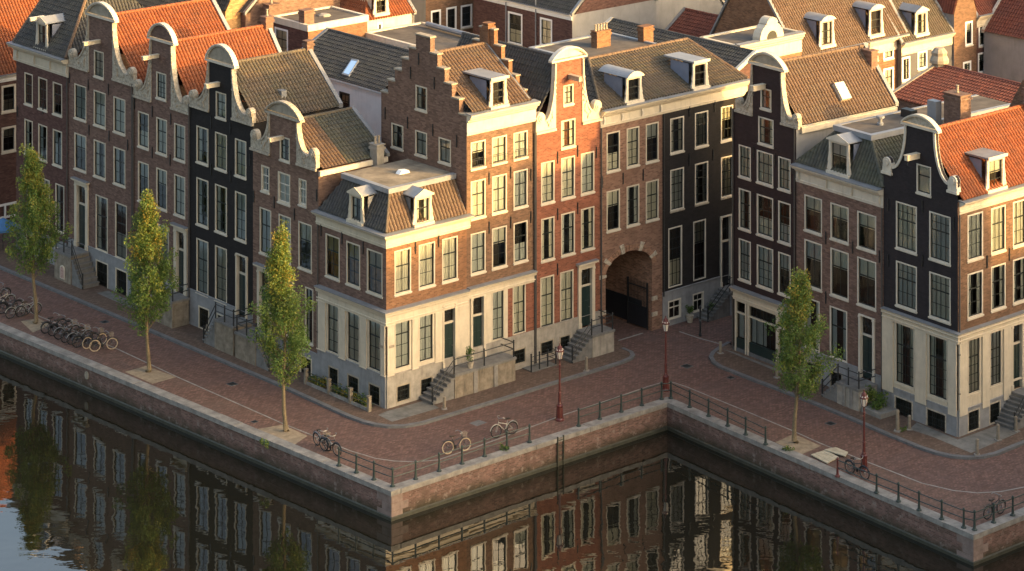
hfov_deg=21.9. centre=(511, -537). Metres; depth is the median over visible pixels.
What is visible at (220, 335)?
stoop
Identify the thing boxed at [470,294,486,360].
door
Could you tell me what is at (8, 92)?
window
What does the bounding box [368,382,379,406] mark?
window
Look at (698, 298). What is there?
window
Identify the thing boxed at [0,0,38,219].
house
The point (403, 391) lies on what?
window
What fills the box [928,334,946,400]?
window
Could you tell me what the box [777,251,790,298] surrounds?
window
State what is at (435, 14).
window
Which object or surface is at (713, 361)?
kerb
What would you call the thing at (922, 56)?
window
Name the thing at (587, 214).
window
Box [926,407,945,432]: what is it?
window
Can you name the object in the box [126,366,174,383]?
tree pit
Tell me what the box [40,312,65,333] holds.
bicycle
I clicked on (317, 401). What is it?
kerb
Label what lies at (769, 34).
house
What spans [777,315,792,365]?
shop window
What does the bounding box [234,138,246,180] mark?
window
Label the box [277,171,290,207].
window
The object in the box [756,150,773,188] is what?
window
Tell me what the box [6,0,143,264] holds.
row house
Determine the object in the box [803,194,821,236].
window
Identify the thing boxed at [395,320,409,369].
window
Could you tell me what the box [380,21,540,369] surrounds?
stepped gable house
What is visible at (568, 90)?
window
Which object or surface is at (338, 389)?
ivy bush
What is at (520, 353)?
window
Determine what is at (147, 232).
young elm tree
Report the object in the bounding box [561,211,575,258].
window
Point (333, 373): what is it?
window
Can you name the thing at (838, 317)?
window
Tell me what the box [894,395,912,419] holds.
window
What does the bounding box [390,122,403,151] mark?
window
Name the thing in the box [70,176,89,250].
door
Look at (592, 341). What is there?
stoop
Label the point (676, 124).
window
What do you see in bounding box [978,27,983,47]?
window
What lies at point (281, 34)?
window
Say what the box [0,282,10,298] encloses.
bicycle
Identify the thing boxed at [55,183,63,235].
window
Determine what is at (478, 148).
window
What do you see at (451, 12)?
window
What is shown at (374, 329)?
window
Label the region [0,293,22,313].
bicycle
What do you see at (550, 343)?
window
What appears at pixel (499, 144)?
window
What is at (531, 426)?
granite edging
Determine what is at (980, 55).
window
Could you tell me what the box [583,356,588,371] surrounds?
bollard
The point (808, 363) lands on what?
window
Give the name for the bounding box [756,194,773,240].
window
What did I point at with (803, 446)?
tree pit
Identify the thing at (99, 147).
window
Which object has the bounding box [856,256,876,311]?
window
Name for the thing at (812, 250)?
window
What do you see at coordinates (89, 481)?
canal water
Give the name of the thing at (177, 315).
stoop
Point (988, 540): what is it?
quay wall
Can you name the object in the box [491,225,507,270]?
window
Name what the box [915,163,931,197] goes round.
window
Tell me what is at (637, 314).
iron gate
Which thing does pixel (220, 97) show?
window
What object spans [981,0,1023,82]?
house
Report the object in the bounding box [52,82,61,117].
window
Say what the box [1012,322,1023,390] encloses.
door
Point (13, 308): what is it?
bicycle
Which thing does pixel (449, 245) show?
window
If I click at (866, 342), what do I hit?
door
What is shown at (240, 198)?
window
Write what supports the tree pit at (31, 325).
on the quayside paving at (119, 360)
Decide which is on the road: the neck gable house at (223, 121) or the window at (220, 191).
the neck gable house at (223, 121)
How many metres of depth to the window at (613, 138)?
165.72 m
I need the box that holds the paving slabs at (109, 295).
[98,291,138,308]
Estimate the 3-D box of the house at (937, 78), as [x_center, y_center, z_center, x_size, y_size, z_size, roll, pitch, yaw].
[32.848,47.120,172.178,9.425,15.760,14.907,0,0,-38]
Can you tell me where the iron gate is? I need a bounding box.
[627,276,647,329]
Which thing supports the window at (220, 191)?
in the neck gable house at (223, 121)
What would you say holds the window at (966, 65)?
in the house at (960, 15)
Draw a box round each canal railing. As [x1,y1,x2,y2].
[336,423,531,487]
[576,381,767,445]
[835,457,1023,530]
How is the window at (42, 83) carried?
in the row house at (49, 35)
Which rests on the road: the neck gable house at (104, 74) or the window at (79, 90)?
the neck gable house at (104, 74)
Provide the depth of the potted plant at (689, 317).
169.16 m
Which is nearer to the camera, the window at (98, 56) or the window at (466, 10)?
the window at (98, 56)
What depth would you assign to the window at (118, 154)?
175.29 m
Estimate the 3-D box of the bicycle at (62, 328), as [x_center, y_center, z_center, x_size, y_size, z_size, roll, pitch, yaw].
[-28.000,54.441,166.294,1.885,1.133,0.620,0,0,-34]
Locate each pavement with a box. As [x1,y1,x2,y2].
[0,241,630,423]
[713,344,1023,454]
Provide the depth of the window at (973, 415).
149.97 m
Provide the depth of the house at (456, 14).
212.75 m
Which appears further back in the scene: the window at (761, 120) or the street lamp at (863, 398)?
the window at (761, 120)
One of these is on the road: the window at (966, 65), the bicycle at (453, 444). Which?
the bicycle at (453, 444)
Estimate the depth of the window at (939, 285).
150.23 m
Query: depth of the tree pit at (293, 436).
149.83 m
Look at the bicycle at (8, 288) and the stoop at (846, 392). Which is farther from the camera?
the bicycle at (8, 288)
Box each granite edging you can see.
[1,299,1023,492]
[679,331,718,343]
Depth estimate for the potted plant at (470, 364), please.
156.20 m
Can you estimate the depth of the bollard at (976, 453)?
146.20 m
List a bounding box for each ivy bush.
[308,373,326,387]
[331,383,357,397]
[352,392,371,408]
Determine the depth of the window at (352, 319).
155.95 m
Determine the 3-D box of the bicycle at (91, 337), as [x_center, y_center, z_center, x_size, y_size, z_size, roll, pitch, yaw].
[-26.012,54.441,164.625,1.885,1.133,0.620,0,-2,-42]
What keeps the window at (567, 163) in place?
in the neck gable house at (568, 117)
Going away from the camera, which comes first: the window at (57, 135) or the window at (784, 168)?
the window at (784, 168)
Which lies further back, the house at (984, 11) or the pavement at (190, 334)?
the house at (984, 11)
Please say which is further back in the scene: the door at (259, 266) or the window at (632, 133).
the window at (632, 133)
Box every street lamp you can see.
[555,343,563,421]
[662,316,669,391]
[860,390,867,471]
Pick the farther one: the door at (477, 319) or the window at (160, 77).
the window at (160, 77)
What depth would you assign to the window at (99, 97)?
176.75 m
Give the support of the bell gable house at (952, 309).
on the road
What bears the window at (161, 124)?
in the neck gable house at (160, 98)
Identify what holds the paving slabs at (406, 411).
on the pavement at (190, 334)
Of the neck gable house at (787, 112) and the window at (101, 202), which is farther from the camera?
the window at (101, 202)
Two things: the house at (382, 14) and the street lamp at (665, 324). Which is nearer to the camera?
the street lamp at (665, 324)
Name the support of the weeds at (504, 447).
on the quayside paving at (119, 360)
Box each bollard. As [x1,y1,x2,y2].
[441,396,446,409]
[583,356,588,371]
[717,341,723,353]
[773,361,780,378]
[894,409,900,432]
[907,415,912,430]
[974,438,980,455]
[994,424,1001,441]
[1012,416,1019,432]
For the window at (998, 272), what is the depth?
151.82 m
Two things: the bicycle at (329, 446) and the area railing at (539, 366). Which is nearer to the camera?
the bicycle at (329, 446)
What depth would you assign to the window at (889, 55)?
201.86 m
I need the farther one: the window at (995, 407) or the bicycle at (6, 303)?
the bicycle at (6, 303)
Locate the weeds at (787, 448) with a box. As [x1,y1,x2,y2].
[782,445,794,450]
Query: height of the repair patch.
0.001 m
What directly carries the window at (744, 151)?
in the neck gable house at (787, 112)
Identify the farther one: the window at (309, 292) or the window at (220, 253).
the window at (220, 253)
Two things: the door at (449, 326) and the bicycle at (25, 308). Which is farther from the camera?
the bicycle at (25, 308)
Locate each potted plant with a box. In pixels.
[465,346,474,368]
[685,304,693,322]
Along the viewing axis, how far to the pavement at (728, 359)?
151.88 m
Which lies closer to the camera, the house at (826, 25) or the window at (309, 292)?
the window at (309, 292)
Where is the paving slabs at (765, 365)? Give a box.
[724,349,792,377]
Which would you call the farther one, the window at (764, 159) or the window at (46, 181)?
the window at (46, 181)
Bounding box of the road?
[0,232,1023,491]
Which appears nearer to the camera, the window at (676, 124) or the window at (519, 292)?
the window at (519, 292)
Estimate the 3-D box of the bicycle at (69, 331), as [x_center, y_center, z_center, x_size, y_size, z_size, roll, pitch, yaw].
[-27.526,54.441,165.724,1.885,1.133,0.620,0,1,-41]
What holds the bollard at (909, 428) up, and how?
on the pavement at (728, 359)
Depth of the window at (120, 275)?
174.99 m
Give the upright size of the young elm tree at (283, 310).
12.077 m
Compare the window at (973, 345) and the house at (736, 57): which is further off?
the house at (736, 57)
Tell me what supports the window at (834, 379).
in the row house at (839, 179)
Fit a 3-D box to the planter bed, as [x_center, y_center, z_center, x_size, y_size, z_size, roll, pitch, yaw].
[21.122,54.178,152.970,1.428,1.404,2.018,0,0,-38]
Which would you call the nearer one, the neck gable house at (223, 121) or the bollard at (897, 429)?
the bollard at (897, 429)
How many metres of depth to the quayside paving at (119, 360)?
150.47 m
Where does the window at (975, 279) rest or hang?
in the bell gable house at (952, 309)
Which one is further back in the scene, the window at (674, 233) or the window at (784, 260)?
the window at (674, 233)
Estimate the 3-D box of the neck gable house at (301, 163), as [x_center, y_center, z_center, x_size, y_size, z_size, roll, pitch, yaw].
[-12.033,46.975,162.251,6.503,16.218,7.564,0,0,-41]
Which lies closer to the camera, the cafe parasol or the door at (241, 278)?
the door at (241, 278)
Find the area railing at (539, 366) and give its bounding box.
[522,346,556,371]
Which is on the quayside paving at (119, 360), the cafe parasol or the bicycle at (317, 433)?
the bicycle at (317, 433)
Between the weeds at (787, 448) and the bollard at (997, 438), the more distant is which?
the bollard at (997, 438)
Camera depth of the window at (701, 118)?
170.69 m
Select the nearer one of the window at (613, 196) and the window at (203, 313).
the window at (613, 196)
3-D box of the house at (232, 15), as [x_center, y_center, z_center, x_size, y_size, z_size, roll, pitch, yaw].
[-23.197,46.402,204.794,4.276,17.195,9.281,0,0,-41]
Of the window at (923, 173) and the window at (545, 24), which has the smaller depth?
the window at (923, 173)
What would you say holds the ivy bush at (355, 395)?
on the pavement at (190, 334)
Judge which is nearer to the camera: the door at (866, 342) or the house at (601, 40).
the door at (866, 342)
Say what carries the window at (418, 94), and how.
in the stepped gable house at (484, 150)
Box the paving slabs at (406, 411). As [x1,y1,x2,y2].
[379,401,437,421]
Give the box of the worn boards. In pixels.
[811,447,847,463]
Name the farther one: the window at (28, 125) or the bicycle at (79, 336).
the window at (28, 125)
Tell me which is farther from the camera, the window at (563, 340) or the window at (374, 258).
the window at (563, 340)
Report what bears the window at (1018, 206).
in the bell gable house at (952, 309)
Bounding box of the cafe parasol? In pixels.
[0,218,18,232]
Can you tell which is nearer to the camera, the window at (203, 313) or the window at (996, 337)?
the window at (996, 337)
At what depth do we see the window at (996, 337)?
151.33 m
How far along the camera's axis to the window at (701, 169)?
170.86 m
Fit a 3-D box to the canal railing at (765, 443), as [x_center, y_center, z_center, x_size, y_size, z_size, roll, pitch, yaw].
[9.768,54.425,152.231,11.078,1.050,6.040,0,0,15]
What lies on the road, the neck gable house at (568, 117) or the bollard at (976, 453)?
the neck gable house at (568, 117)
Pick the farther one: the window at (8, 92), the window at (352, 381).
the window at (8, 92)
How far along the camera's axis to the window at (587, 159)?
164.07 m
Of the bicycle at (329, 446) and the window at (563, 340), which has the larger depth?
the window at (563, 340)
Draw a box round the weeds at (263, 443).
[259,438,268,448]
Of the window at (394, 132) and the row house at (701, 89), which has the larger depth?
the row house at (701, 89)
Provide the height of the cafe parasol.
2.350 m
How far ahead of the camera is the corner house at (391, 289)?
155.73 m
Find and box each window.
[1,84,15,114]
[1,125,15,154]
[23,72,32,107]
[24,118,32,154]
[37,77,47,112]
[38,123,47,162]
[41,179,49,228]
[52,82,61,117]
[52,129,61,168]
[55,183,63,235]
[73,83,86,122]
[73,132,86,173]
[93,50,103,80]
[93,90,105,129]
[93,139,105,181]
[95,194,107,253]
[96,259,107,287]
[112,96,125,136]
[112,146,125,188]
[114,202,126,262]
[115,267,126,295]
[137,111,148,150]
[137,161,148,202]
[155,71,166,101]
[155,117,166,157]
[156,167,166,212]
[158,224,168,262]
[173,123,185,163]
[173,174,185,219]
[195,125,208,166]
[195,177,208,229]
[195,238,207,297]
[198,305,208,330]
[214,131,226,173]
[214,184,226,236]
[214,245,226,305]
[215,91,226,121]
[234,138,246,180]
[234,191,246,243]
[258,207,270,257]
[260,165,269,194]
[274,27,287,51]
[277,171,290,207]
[278,137,289,164]
[279,214,290,265]
[297,178,306,208]
[297,221,311,273]
[300,355,311,375]
[305,286,313,346]
[324,233,339,282]
[327,304,338,354]
[328,365,338,387]
[339,91,349,108]
[345,241,360,289]
[347,312,358,363]
[347,373,358,394]
[366,248,382,298]
[368,320,380,372]
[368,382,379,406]
[377,22,382,28]
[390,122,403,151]
[394,247,411,296]
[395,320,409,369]
[396,382,410,402]
[414,85,427,113]
[414,130,427,159]
[418,241,435,290]
[419,314,433,362]
[420,375,432,395]
[431,9,440,24]
[437,137,450,166]
[442,235,458,284]
[446,6,456,28]
[460,4,472,29]
[470,139,486,171]
[470,178,486,220]
[470,230,486,276]
[491,135,507,166]
[491,173,507,215]
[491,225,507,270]
[492,290,504,340]
[507,11,522,46]
[511,347,525,364]
[513,130,528,161]
[513,168,528,210]
[513,220,528,265]
[513,284,525,334]
[539,17,551,44]
[540,274,553,326]
[540,338,553,356]
[541,160,555,206]
[541,216,555,263]
[559,333,570,349]
[560,269,573,321]
[561,118,575,150]
[561,155,575,201]
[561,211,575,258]
[563,84,574,107]
[580,151,594,196]
[580,206,594,252]
[606,130,620,173]
[606,189,620,233]
[626,126,639,169]
[626,184,639,228]
[645,121,659,164]
[645,179,659,223]
[668,225,681,287]
[668,298,680,320]
[670,116,684,155]
[670,167,684,213]
[693,219,705,280]
[693,291,703,312]
[694,110,708,149]
[694,161,708,206]
[720,105,732,143]
[720,155,731,199]
[738,144,750,181]
[738,188,750,233]
[738,238,750,284]
[747,304,776,361]
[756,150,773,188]
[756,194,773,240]
[756,244,773,292]
[757,116,773,148]
[759,89,771,112]
[777,156,790,193]
[777,200,790,246]
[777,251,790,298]
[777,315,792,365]
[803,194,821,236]
[804,239,821,292]
[804,299,819,352]
[804,360,816,380]
[829,202,848,245]
[829,247,848,302]
[829,306,846,362]
[830,369,842,386]
[856,211,876,254]
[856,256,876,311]
[883,50,894,61]
[883,67,893,89]
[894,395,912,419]
[895,201,916,255]
[895,260,916,313]
[895,323,913,388]
[902,56,909,82]
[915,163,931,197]
[917,50,927,70]
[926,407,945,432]
[928,211,950,266]
[928,271,950,325]
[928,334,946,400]
[963,60,970,69]
[965,20,973,47]
[967,211,983,263]
[967,270,983,320]
[968,338,979,394]
[968,407,979,432]
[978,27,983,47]
[978,52,983,73]
[989,400,1000,424]
[990,330,1001,386]
[991,204,1006,255]
[991,262,1006,313]
[1012,199,1023,249]
[1012,257,1023,305]
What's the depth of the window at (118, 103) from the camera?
175.12 m
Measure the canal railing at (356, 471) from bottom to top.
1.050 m
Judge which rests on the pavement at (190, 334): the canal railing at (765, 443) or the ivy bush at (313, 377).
the ivy bush at (313, 377)
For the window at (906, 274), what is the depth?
152.34 m
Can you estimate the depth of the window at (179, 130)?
169.73 m
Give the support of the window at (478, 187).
in the stepped gable house at (484, 150)
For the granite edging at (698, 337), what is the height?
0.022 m
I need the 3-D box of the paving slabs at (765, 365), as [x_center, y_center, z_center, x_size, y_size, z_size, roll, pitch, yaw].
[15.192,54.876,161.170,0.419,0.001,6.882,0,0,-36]
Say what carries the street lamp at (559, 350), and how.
on the quayside paving at (119, 360)
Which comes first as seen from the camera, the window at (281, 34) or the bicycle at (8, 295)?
the bicycle at (8, 295)
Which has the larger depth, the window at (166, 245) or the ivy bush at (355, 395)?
the window at (166, 245)
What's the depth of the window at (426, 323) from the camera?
155.57 m
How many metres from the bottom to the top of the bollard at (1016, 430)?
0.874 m
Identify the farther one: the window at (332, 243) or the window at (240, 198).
the window at (240, 198)
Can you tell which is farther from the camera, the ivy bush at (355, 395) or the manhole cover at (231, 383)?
the manhole cover at (231, 383)
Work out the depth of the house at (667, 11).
216.44 m
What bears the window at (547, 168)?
in the neck gable house at (568, 117)
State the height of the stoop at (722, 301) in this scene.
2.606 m
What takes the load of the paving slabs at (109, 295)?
on the pavement at (190, 334)
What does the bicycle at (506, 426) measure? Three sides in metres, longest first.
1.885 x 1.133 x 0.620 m
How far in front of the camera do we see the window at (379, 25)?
205.06 m
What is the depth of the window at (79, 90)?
178.75 m
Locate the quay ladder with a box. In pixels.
[557,435,563,466]
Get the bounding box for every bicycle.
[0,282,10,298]
[0,288,15,305]
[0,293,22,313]
[5,298,30,318]
[15,296,41,316]
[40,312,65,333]
[47,314,72,335]
[53,318,79,339]
[60,321,85,342]
[66,323,92,344]
[71,326,98,347]
[82,327,106,348]
[89,331,117,351]
[313,428,331,450]
[319,433,341,455]
[441,430,471,453]
[490,415,517,437]
[844,455,869,478]
[983,492,1005,518]
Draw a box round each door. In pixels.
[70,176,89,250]
[170,222,187,295]
[235,253,247,318]
[253,262,270,329]
[442,302,456,368]
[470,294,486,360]
[576,258,598,328]
[720,214,731,286]
[735,299,746,353]
[858,313,875,382]
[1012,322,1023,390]
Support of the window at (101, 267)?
in the neck gable house at (104, 74)
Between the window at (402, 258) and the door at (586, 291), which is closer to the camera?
the window at (402, 258)
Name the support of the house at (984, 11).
on the road
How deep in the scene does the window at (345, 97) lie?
181.08 m
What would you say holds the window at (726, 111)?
in the row house at (701, 89)
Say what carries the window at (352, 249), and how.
in the corner house at (391, 289)
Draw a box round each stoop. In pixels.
[53,233,99,289]
[149,282,189,327]
[202,302,251,355]
[234,312,286,370]
[419,337,516,404]
[562,310,614,363]
[696,276,731,321]
[821,364,877,411]
[995,387,1023,429]
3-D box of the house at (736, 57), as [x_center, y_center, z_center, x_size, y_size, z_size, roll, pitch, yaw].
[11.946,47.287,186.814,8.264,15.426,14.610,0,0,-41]
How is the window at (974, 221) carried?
in the bell gable house at (952, 309)
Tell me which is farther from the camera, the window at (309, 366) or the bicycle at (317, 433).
the window at (309, 366)
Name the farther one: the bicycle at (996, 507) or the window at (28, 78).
the window at (28, 78)
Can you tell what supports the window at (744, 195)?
in the neck gable house at (787, 112)
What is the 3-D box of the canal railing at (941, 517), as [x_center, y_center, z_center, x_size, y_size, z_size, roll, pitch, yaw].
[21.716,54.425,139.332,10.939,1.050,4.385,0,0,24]
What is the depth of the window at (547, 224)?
162.12 m
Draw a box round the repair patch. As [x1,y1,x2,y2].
[470,420,486,425]
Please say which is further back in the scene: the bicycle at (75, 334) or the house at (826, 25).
the house at (826, 25)
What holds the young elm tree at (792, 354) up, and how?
on the tree pit at (803, 446)
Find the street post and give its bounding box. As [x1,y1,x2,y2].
[699,305,701,336]
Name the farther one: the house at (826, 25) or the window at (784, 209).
the house at (826, 25)
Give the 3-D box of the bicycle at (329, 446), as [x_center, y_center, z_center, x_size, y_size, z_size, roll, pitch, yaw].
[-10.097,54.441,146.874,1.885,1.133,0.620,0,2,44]
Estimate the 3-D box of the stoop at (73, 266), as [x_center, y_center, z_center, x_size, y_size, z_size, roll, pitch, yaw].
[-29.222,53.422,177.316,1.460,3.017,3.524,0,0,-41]
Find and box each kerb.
[0,265,634,428]
[709,341,1023,459]
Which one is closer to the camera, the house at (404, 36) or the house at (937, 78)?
the house at (937, 78)
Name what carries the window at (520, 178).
in the stepped gable house at (484, 150)
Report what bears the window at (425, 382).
in the corner house at (391, 289)
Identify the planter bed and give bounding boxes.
[861,385,895,418]
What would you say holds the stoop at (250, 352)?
on the pavement at (190, 334)
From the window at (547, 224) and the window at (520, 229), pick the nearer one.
the window at (520, 229)
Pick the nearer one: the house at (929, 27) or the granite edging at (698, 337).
the granite edging at (698, 337)
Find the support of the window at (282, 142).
in the neck gable house at (301, 163)
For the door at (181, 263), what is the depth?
169.57 m
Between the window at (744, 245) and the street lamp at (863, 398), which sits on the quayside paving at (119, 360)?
the street lamp at (863, 398)
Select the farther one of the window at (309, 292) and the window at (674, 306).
the window at (674, 306)
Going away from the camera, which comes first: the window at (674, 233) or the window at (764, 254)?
the window at (764, 254)
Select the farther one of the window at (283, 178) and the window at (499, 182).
the window at (283, 178)
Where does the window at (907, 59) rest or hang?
in the house at (929, 27)
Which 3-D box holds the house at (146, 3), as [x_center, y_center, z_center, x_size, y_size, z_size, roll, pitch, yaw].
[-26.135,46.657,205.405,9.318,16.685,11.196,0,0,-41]
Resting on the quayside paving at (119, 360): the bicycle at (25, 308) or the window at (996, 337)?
the bicycle at (25, 308)
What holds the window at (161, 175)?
in the neck gable house at (160, 98)
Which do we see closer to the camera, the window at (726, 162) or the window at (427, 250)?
the window at (427, 250)
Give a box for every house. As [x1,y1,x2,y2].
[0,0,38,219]
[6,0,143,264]
[67,0,229,297]
[132,9,281,297]
[136,0,230,11]
[187,39,342,330]
[216,0,258,28]
[239,0,339,27]
[249,100,389,375]
[262,0,368,51]
[302,27,408,139]
[310,159,474,408]
[340,0,416,30]
[366,21,479,50]
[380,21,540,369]
[411,0,472,32]
[456,32,602,363]
[473,0,657,47]
[528,22,655,58]
[544,52,666,330]
[599,17,758,88]
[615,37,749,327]
[656,0,701,28]
[665,7,717,36]
[700,15,805,58]
[702,0,724,14]
[709,0,909,89]
[729,42,898,373]
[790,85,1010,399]
[880,80,1023,436]
[886,0,955,87]
[893,47,1020,110]
[937,0,976,70]
[974,0,997,73]
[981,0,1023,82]
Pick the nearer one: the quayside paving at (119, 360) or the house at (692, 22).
the quayside paving at (119, 360)
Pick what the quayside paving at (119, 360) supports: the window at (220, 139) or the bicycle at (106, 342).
the bicycle at (106, 342)
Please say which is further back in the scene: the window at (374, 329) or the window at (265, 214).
the window at (265, 214)
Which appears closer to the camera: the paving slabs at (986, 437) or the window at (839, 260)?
the paving slabs at (986, 437)
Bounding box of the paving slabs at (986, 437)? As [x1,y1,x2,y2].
[912,423,1020,452]
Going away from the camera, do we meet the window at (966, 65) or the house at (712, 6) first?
the window at (966, 65)
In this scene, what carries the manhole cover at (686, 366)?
on the road
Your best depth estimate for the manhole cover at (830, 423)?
151.36 m
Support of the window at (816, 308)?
in the row house at (839, 179)
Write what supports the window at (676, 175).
in the row house at (701, 89)
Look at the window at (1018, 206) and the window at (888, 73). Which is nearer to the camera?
the window at (1018, 206)
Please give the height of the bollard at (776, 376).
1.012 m
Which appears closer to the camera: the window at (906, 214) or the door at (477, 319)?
the window at (906, 214)
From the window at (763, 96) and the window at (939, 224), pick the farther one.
the window at (763, 96)
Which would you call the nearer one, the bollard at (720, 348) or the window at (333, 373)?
the window at (333, 373)
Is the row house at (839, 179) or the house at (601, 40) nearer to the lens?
the row house at (839, 179)
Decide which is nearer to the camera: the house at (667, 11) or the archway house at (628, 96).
the archway house at (628, 96)
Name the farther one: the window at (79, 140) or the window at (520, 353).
the window at (79, 140)
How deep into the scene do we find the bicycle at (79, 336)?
164.61 m
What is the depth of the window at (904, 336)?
152.67 m
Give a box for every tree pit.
[21,318,48,331]
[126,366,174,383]
[259,425,306,443]
[776,435,819,453]
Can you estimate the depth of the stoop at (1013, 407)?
151.01 m
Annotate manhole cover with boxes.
[227,382,237,385]
[681,364,693,367]
[825,421,836,425]
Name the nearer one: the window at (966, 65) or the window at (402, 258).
the window at (402, 258)
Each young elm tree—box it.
[3,142,73,323]
[111,189,179,372]
[246,219,316,431]
[764,267,844,443]
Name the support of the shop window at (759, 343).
in the neck gable house at (787, 112)
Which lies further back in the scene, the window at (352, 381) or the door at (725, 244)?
the door at (725, 244)
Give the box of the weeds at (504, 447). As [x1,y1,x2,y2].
[499,443,508,450]
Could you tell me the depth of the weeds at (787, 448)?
147.11 m
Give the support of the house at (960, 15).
on the road
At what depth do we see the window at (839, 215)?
156.86 m
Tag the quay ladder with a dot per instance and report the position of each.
(558, 450)
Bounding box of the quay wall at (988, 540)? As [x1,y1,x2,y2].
[0,322,1023,565]
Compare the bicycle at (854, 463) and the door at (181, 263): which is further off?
the door at (181, 263)
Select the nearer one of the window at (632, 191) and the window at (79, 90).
the window at (632, 191)
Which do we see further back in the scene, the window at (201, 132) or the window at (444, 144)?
the window at (201, 132)
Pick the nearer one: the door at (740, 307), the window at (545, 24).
the door at (740, 307)
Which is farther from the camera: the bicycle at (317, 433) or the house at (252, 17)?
the house at (252, 17)
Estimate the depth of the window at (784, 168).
160.35 m
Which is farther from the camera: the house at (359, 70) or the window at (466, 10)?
the window at (466, 10)
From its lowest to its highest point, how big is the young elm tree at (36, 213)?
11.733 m
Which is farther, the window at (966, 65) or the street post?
the window at (966, 65)
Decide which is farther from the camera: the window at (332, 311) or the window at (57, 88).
the window at (57, 88)
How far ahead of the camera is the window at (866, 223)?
155.11 m
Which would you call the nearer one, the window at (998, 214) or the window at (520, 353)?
the window at (998, 214)
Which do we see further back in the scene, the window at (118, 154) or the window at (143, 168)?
the window at (118, 154)
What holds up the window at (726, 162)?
in the row house at (701, 89)
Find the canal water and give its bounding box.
[0,354,1023,570]
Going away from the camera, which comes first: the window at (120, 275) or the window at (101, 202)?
the window at (120, 275)
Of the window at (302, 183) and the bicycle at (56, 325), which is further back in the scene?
the bicycle at (56, 325)
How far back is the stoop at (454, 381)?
156.12 m
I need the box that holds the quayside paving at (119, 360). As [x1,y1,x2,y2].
[0,301,1023,526]

